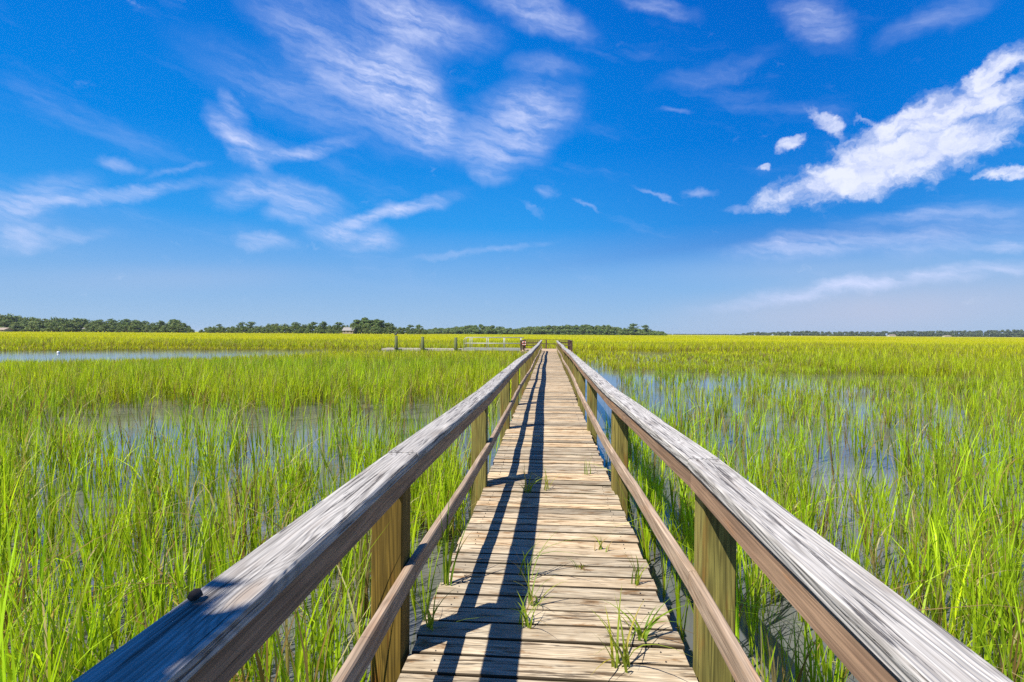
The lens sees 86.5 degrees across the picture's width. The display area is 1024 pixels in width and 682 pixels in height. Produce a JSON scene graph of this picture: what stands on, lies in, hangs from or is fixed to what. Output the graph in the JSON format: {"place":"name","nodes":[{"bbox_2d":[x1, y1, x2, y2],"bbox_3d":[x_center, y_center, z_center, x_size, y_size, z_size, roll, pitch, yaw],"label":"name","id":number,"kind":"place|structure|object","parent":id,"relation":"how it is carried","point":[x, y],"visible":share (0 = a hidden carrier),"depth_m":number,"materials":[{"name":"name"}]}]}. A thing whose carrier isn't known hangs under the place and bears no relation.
{"place":"outdoors","nodes":[
{"label":"outdoors","id":0,"kind":"place"},
{"bbox_2d":[187,588,202,601],"bbox_3d":[-0.633,0.507,1.087,0.023,0.022,0.030,0,1,4],"label":"mud lump","id":1,"kind":"object","parent":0,"point":[195,594],"visible":1,"depth_m":1.08,"materials":[{"name":"brown soil"}]},
{"bbox_2d":[0,395,1023,681],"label":"marsh grass","id":2,"kind":"structure","parent":0,"point":[1000,599],"depth_m":3.89,"materials":[{"name":"green plant"}]},
{"bbox_2d":[0,330,1023,681],"bbox_3d":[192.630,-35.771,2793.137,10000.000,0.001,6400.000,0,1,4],"label":"water","id":3,"kind":"structure","parent":0,"point":[784,608],"depth_m":8.69,"materials":[{"name":"blue liquid"}]},
{"bbox_2d":[395,336,397,350],"bbox_3d":[-11.024,0.844,51.797,0.460,2.661,0.460,0,1,4],"label":"piling","id":4,"kind":"object","parent":3,"relation":"in","point":[396,343],"visible":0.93,"depth_m":51.66,"materials":[{"name":"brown wood"}]},
{"bbox_2d":[420,337,424,349],"bbox_3d":[-8.480,0.893,51.623,0.460,2.601,0.460,0,1,4],"label":"piling","id":5,"kind":"object","parent":3,"relation":"in","point":[422,343],"visible":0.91,"depth_m":51.50,"materials":[{"name":"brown wood"}]},
{"bbox_2d":[382,348,477,352],"bbox_3d":[-7.871,1.000,52.885,9.149,0.560,2.110,0,1,4],"label":"floating dock","id":6,"kind":"object","parent":3,"relation":"on","point":[391,349],"visible":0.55,"depth_m":52.06,"materials":[{"name":"grey wood"}]},
{"bbox_2d":[454,337,457,350],"bbox_3d":[-5.308,0.937,51.404,0.460,2.561,0.460,0,1,4],"label":"piling","id":7,"kind":"object","parent":3,"relation":"in","point":[455,343],"visible":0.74,"depth_m":51.27,"materials":[{"name":"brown wood"}]},
{"bbox_2d":[519,339,572,354],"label":"landing platform","id":8,"kind":"structure","parent":3,"relation":"in","point":[570,344],"depth_m":46.50,"materials":[{"name":"beige wood"}]},
{"bbox_2d":[464,337,523,350],"bbox_3d":[-1.610,0.240,48.934,5.332,1.192,1.264,0,1,4],"label":"gangway","id":9,"kind":"object","parent":8,"relation":"on","point":[494,349],"visible":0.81,"depth_m":48.32,"materials":[{"name":"wood"}]},
{"bbox_2d":[397,351,697,681],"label":"boardwalk","id":10,"kind":"structure","parent":3,"relation":"on","point":[564,643],"depth_m":3.17,"materials":[{"name":"brown wood"}]},
{"bbox_2d":[73,340,541,681],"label":"wooden railing","id":11,"kind":"object","parent":10,"relation":"attached to","point":[228,623],"visible":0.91,"depth_m":1.65,"materials":[{"name":"grey wood"}]},
{"bbox_2d":[416,579,453,630],"bbox_3d":[-0.385,1.289,2.606,0.222,0.209,0.270,1,1,15],"label":"grass tuft","id":12,"kind":"object","parent":10,"relation":"on","point":[430,623],"visible":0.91,"depth_m":2.63,"materials":[{"name":"green plant"}]},
{"bbox_2d":[439,488,475,585],"bbox_3d":[-0.328,1.113,2.999,0.243,0.553,0.382,0,1,4],"label":"grass tuft","id":13,"kind":"object","parent":10,"relation":"on","point":[446,568],"visible":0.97,"depth_m":3.07,"materials":[{"name":"green plant"}]},
{"bbox_2d":[493,588,553,628],"bbox_3d":[0.084,1.312,2.622,0.281,0.169,0.324,1,1,15],"label":"grass tuft","id":14,"kind":"object","parent":10,"relation":"on","point":[525,616],"visible":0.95,"depth_m":2.64,"materials":[{"name":"green plant"}]},
{"bbox_2d":[514,467,556,492],"bbox_3d":[0.170,1.240,4.867,0.396,0.262,0.485,1,1,28],"label":"grass tuft","id":15,"kind":"object","parent":10,"relation":"on","point":[526,490],"visible":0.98,"depth_m":4.90,"materials":[{"name":"green plant"}]},
{"bbox_2d":[511,559,568,606],"bbox_3d":[0.122,1.271,2.846,0.261,0.246,0.286,1,1,33],"label":"grass tuft","id":16,"kind":"object","parent":10,"relation":"on","point":[530,596],"visible":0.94,"depth_m":2.85,"materials":[{"name":"green plant"}]},
{"bbox_2d":[477,533,605,579],"bbox_3d":[0.218,1.249,3.156,0.939,0.285,0.386,0,1,-4],"label":"grass tuft","id":17,"kind":"object","parent":10,"relation":"on","point":[536,557],"visible":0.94,"depth_m":3.18,"materials":[{"name":"green plant"}]},
{"bbox_2d":[536,464,552,490],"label":"grass tuft","id":18,"kind":"object","parent":10,"relation":"on","point":[546,485],"visible":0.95,"depth_m":4.97,"materials":[{"name":"green plant"}]},
{"bbox_2d":[584,458,590,473],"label":"grass tuft","id":19,"kind":"object","parent":10,"relation":"on","point":[586,468],"visible":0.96,"depth_m":5.51,"materials":[{"name":"plant"}]},
{"bbox_2d":[592,534,610,551],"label":"grass tuft","id":20,"kind":"object","parent":10,"relation":"on","point":[600,547],"visible":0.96,"depth_m":3.58,"materials":[{"name":"green plant"}]},
{"bbox_2d":[625,552,649,585],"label":"grass tuft","id":21,"kind":"object","parent":10,"relation":"on","point":[637,577],"visible":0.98,"depth_m":3.09,"materials":[{"name":"green plant"}]},
{"bbox_2d":[591,586,689,674],"bbox_3d":[0.506,1.251,2.402,0.415,0.302,0.716,0,1,4],"label":"grass tuft","id":22,"kind":"object","parent":10,"relation":"on","point":[625,659],"visible":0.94,"depth_m":2.33,"materials":[{"name":"green plant"}]},
{"bbox_2d":[604,599,693,648],"bbox_3d":[0.670,1.293,2.458,0.518,0.220,0.469,0,1,4],"label":"grass tuft","id":23,"kind":"object","parent":10,"relation":"on","point":[645,633],"visible":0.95,"depth_m":2.54,"materials":[{"name":"green plant"}]},
{"bbox_2d":[556,340,1012,681],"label":"wooden railing","id":24,"kind":"object","parent":10,"relation":"attached to","point":[865,625],"visible":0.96,"depth_m":1.67,"materials":[{"name":"grey wood"}]},
{"bbox_2d":[0,354,1023,497],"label":"marsh grass","id":25,"kind":"structure","parent":0,"point":[29,392],"depth_m":10.66,"materials":[{"name":"green plant"}]},
{"bbox_2d":[0,346,1023,410],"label":"marsh grass","id":26,"kind":"structure","parent":0,"point":[439,366],"depth_m":20.12,"materials":[{"name":"green plant"}]},
{"bbox_2d":[0,334,1023,367],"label":"marsh grass","id":27,"kind":"structure","parent":0,"point":[739,351],"depth_m":58.89,"materials":[{"name":"green plant"}]},
{"bbox_2d":[0,0,1023,335],"label":"sky","id":28,"kind":"structure","parent":0,"point":[672,167],"materials":[{"name":"blue"}]},
{"bbox_2d":[0,331,1023,345],"bbox_3d":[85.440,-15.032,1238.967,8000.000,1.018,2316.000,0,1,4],"label":"marsh","id":29,"kind":"structure","parent":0,"point":[704,336],"depth_m":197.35,"materials":[{"name":"green plant"}]},
{"bbox_2d":[0,320,12,327],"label":"oak tree","id":30,"kind":"object","parent":29,"relation":"on","point":[6,323],"visible":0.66,"depth_m":452.53,"materials":[{"name":"green plant"}]},
{"bbox_2d":[0,328,13,331],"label":"house","id":31,"kind":"structure","parent":29,"relation":"on","point":[6,329],"depth_m":442.54,"materials":[{"name":"beige"}]},
{"bbox_2d":[4,313,18,321],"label":"oak tree","id":32,"kind":"object","parent":29,"relation":"on","point":[13,318],"visible":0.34,"depth_m":481.79,"materials":[{"name":"green plant"}]},
{"bbox_2d":[10,322,20,331],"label":"oak tree","id":33,"kind":"object","parent":29,"relation":"on","point":[13,325],"visible":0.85,"depth_m":450.62,"materials":[{"name":"green plant"}]},
{"bbox_2d":[17,324,28,331],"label":"oak tree","id":34,"kind":"object","parent":29,"relation":"on","point":[24,325],"visible":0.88,"depth_m":451.55,"materials":[{"name":"green plant"}]},
{"bbox_2d":[19,317,27,331],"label":"oak tree","id":35,"kind":"object","parent":29,"relation":"on","point":[24,319],"visible":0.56,"depth_m":467.37,"materials":[{"name":"green plant"}]},
{"bbox_2d":[23,317,36,324],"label":"oak tree","id":36,"kind":"object","parent":29,"relation":"on","point":[29,320],"visible":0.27,"depth_m":468.95,"materials":[{"name":"green plant"}]},
{"bbox_2d":[24,320,42,331],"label":"oak tree","id":37,"kind":"object","parent":29,"relation":"on","point":[29,325],"visible":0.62,"depth_m":450.92,"materials":[{"name":"green plant"}]},
{"bbox_2d":[28,322,46,331],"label":"oak tree","id":38,"kind":"object","parent":29,"relation":"on","point":[38,325],"visible":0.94,"depth_m":449.23,"materials":[{"name":"green plant"}]},
{"bbox_2d":[41,322,52,331],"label":"oak tree","id":39,"kind":"object","parent":29,"relation":"on","point":[47,325],"visible":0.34,"depth_m":449.38,"materials":[{"name":"green plant"}]},
{"bbox_2d":[44,317,56,331],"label":"oak tree","id":40,"kind":"object","parent":29,"relation":"on","point":[52,319],"visible":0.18,"depth_m":480.87,"materials":[{"name":"green plant"}]},
{"bbox_2d":[46,321,60,331],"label":"oak tree","id":41,"kind":"object","parent":29,"relation":"on","point":[54,325],"visible":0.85,"depth_m":443.86,"materials":[{"name":"green plant"}]},
{"bbox_2d":[58,321,75,331],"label":"oak tree","id":42,"kind":"object","parent":29,"relation":"on","point":[66,325],"visible":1,"depth_m":444.84,"materials":[{"name":"green plant"}]},
{"bbox_2d":[70,323,81,331],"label":"oak tree","id":43,"kind":"object","parent":29,"relation":"on","point":[76,324],"visible":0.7,"depth_m":452.93,"materials":[{"name":"green plant"}]},
{"bbox_2d":[70,322,83,331],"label":"oak tree","id":44,"kind":"object","parent":29,"relation":"on","point":[79,328],"visible":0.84,"depth_m":454.06,"materials":[{"name":"green plant"}]},
{"bbox_2d":[71,318,85,331],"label":"oak tree","id":45,"kind":"object","parent":29,"relation":"on","point":[78,320],"visible":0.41,"depth_m":468.88,"materials":[{"name":"green plant"}]},
{"bbox_2d":[81,324,90,331],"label":"oak tree","id":46,"kind":"object","parent":29,"relation":"on","point":[87,326],"visible":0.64,"depth_m":446.24,"materials":[{"name":"green plant"}]},
{"bbox_2d":[88,324,99,331],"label":"oak tree","id":47,"kind":"object","parent":29,"relation":"on","point":[91,329],"visible":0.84,"depth_m":444.12,"materials":[{"name":"green plant"}]},
{"bbox_2d":[98,324,111,331],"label":"oak tree","id":48,"kind":"object","parent":29,"relation":"on","point":[106,326],"visible":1,"depth_m":442.73,"materials":[{"name":"green plant"}]},
{"bbox_2d":[106,318,120,331],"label":"pine tree","id":49,"kind":"object","parent":29,"relation":"on","point":[112,320],"visible":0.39,"depth_m":479.96,"materials":[{"name":"green plant"}]},
{"bbox_2d":[109,325,117,331],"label":"oak tree","id":50,"kind":"object","parent":29,"relation":"on","point":[112,327],"visible":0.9,"depth_m":447.02,"materials":[{"name":"green plant"}]},
{"bbox_2d":[114,327,122,331],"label":"oak tree","id":51,"kind":"object","parent":29,"relation":"on","point":[118,329],"visible":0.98,"depth_m":441.96,"materials":[{"name":"green plant"}]},
{"bbox_2d":[119,319,131,325],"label":"pine tree","id":52,"kind":"object","parent":29,"relation":"on","point":[128,322],"visible":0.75,"depth_m":478.95,"materials":[{"name":"green plant"}]},
{"bbox_2d":[120,324,132,331],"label":"oak tree","id":53,"kind":"object","parent":29,"relation":"on","point":[126,326],"visible":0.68,"depth_m":449.91,"materials":[{"name":"green plant"}]},
{"bbox_2d":[127,324,140,331],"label":"oak tree","id":54,"kind":"object","parent":29,"relation":"on","point":[133,326],"visible":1,"depth_m":442.78,"materials":[{"name":"green plant"}]},
{"bbox_2d":[129,320,141,325],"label":"oak tree","id":55,"kind":"object","parent":29,"relation":"on","point":[135,322],"visible":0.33,"depth_m":472.84,"materials":[{"name":"green plant"}]},
{"bbox_2d":[143,326,153,331],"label":"oak tree","id":56,"kind":"object","parent":29,"relation":"on","point":[148,328],"visible":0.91,"depth_m":443.94,"materials":[{"name":"green plant"}]},
{"bbox_2d":[153,320,165,332],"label":"pine tree","id":57,"kind":"object","parent":29,"relation":"on","point":[161,323],"visible":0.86,"depth_m":472.38,"materials":[{"name":"green plant"}]},
{"bbox_2d":[159,325,170,332],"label":"oak tree","id":58,"kind":"object","parent":29,"relation":"on","point":[164,328],"visible":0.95,"depth_m":440.01,"materials":[{"name":"green plant"}]},
{"bbox_2d":[168,325,178,332],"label":"oak tree","id":59,"kind":"object","parent":29,"relation":"on","point":[172,327],"visible":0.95,"depth_m":441.86,"materials":[{"name":"green plant"}]},
{"bbox_2d":[175,325,185,331],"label":"oak tree","id":60,"kind":"object","parent":29,"relation":"on","point":[178,327],"visible":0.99,"depth_m":444.00,"materials":[{"name":"green plant"}]},
{"bbox_2d":[173,320,187,329],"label":"oak tree","id":61,"kind":"object","parent":29,"relation":"on","point":[179,323],"visible":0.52,"depth_m":459.82,"materials":[{"name":"green plant"}]},
{"bbox_2d":[236,322,246,328],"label":"pine tree","id":62,"kind":"object","parent":29,"relation":"on","point":[241,325],"visible":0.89,"depth_m":476.08,"materials":[{"name":"green plant"}]},
{"bbox_2d":[244,322,255,328],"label":"pine tree","id":63,"kind":"object","parent":29,"relation":"on","point":[250,326],"visible":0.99,"depth_m":475.97,"materials":[{"name":"green plant"}]},
{"bbox_2d":[273,326,280,332],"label":"oak tree","id":64,"kind":"object","parent":29,"relation":"on","point":[277,328],"visible":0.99,"depth_m":434.74,"materials":[{"name":"green plant"}]},
{"bbox_2d":[281,326,290,332],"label":"oak tree","id":65,"kind":"object","parent":29,"relation":"on","point":[286,328],"visible":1,"depth_m":432.29,"materials":[{"name":"green plant"}]},
{"bbox_2d":[304,328,311,333],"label":"oak tree","id":66,"kind":"object","parent":29,"relation":"on","point":[307,330],"visible":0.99,"depth_m":435.63,"materials":[{"name":"green plant"}]},
{"bbox_2d":[307,322,317,333],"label":"pine tree","id":67,"kind":"object","parent":29,"relation":"on","point":[312,324],"visible":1,"depth_m":462.70,"materials":[{"name":"green plant"}]},
{"bbox_2d":[316,321,327,329],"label":"pine tree","id":68,"kind":"object","parent":29,"relation":"on","point":[324,323],"visible":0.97,"depth_m":462.07,"materials":[{"name":"green plant"}]},
{"bbox_2d":[332,322,343,328],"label":"pine tree","id":69,"kind":"object","parent":29,"relation":"on","point":[337,326],"visible":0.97,"depth_m":464.05,"materials":[{"name":"green plant"}]},
{"bbox_2d":[342,327,356,333],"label":"house","id":70,"kind":"structure","parent":29,"relation":"on","point":[346,330],"depth_m":430.14,"materials":[{"name":"beige"}]},
{"bbox_2d":[350,325,361,333],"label":"oak tree","id":71,"kind":"object","parent":29,"relation":"on","point":[357,327],"visible":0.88,"depth_m":434.18,"materials":[{"name":"green plant"}]},
{"bbox_2d":[352,319,359,333],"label":"broadleaf tree","id":72,"kind":"object","parent":29,"relation":"on","point":[355,322],"visible":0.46,"depth_m":467.13,"materials":[{"name":"green plant"}]},
{"bbox_2d":[358,317,367,333],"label":"broadleaf tree","id":73,"kind":"object","parent":29,"relation":"on","point":[362,323],"visible":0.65,"depth_m":460.11,"materials":[{"name":"green plant"}]},
{"bbox_2d":[362,323,371,332],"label":"oak tree","id":74,"kind":"object","parent":29,"relation":"on","point":[367,324],"visible":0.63,"depth_m":437.43,"materials":[{"name":"green plant"}]},
{"bbox_2d":[363,326,370,333],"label":"oak tree","id":75,"kind":"object","parent":29,"relation":"on","point":[366,330],"visible":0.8,"depth_m":435.20,"materials":[{"name":"green plant"}]},
{"bbox_2d":[364,319,374,333],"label":"broadleaf tree","id":76,"kind":"object","parent":29,"relation":"on","point":[371,322],"visible":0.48,"depth_m":451.39,"materials":[{"name":"green plant"}]},
{"bbox_2d":[369,325,382,333],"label":"oak tree","id":77,"kind":"object","parent":29,"relation":"on","point":[375,329],"visible":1,"depth_m":427.10,"materials":[{"name":"green plant"}]},
{"bbox_2d":[375,320,385,328],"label":"broadleaf tree","id":78,"kind":"object","parent":29,"relation":"on","point":[380,323],"visible":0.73,"depth_m":450.88,"materials":[{"name":"green plant"}]},
{"bbox_2d":[385,325,395,333],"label":"oak tree","id":79,"kind":"object","parent":29,"relation":"on","point":[390,328],"visible":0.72,"depth_m":451.24,"materials":[{"name":"green plant"}]},
{"bbox_2d":[423,324,666,334],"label":"woods","id":80,"kind":"object","parent":29,"relation":"on","point":[584,329],"visible":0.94,"depth_m":680.27,"materials":[{"name":"green plant"}]},
{"bbox_2d":[628,323,639,330],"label":"pine tree","id":81,"kind":"object","parent":29,"relation":"on","point":[632,327],"visible":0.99,"depth_m":689.46,"materials":[{"name":"green plant"}]},
{"bbox_2d":[641,325,651,330],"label":"pine tree","id":82,"kind":"object","parent":29,"relation":"on","point":[646,327],"visible":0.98,"depth_m":687.96,"materials":[{"name":"green plant"}]},
{"bbox_2d":[667,334,733,334],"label":"distant treeline","id":83,"kind":"object","parent":29,"relation":"on","point":[700,334],"visible":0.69,"depth_m":2231.91,"materials":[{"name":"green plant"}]},
{"bbox_2d":[734,329,1023,336],"bbox_3d":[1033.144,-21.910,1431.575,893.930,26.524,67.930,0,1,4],"label":"treeline","id":84,"kind":"object","parent":29,"relation":"on","point":[998,333],"visible":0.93,"depth_m":1423.60,"materials":[{"name":"green plant"}]}
]}

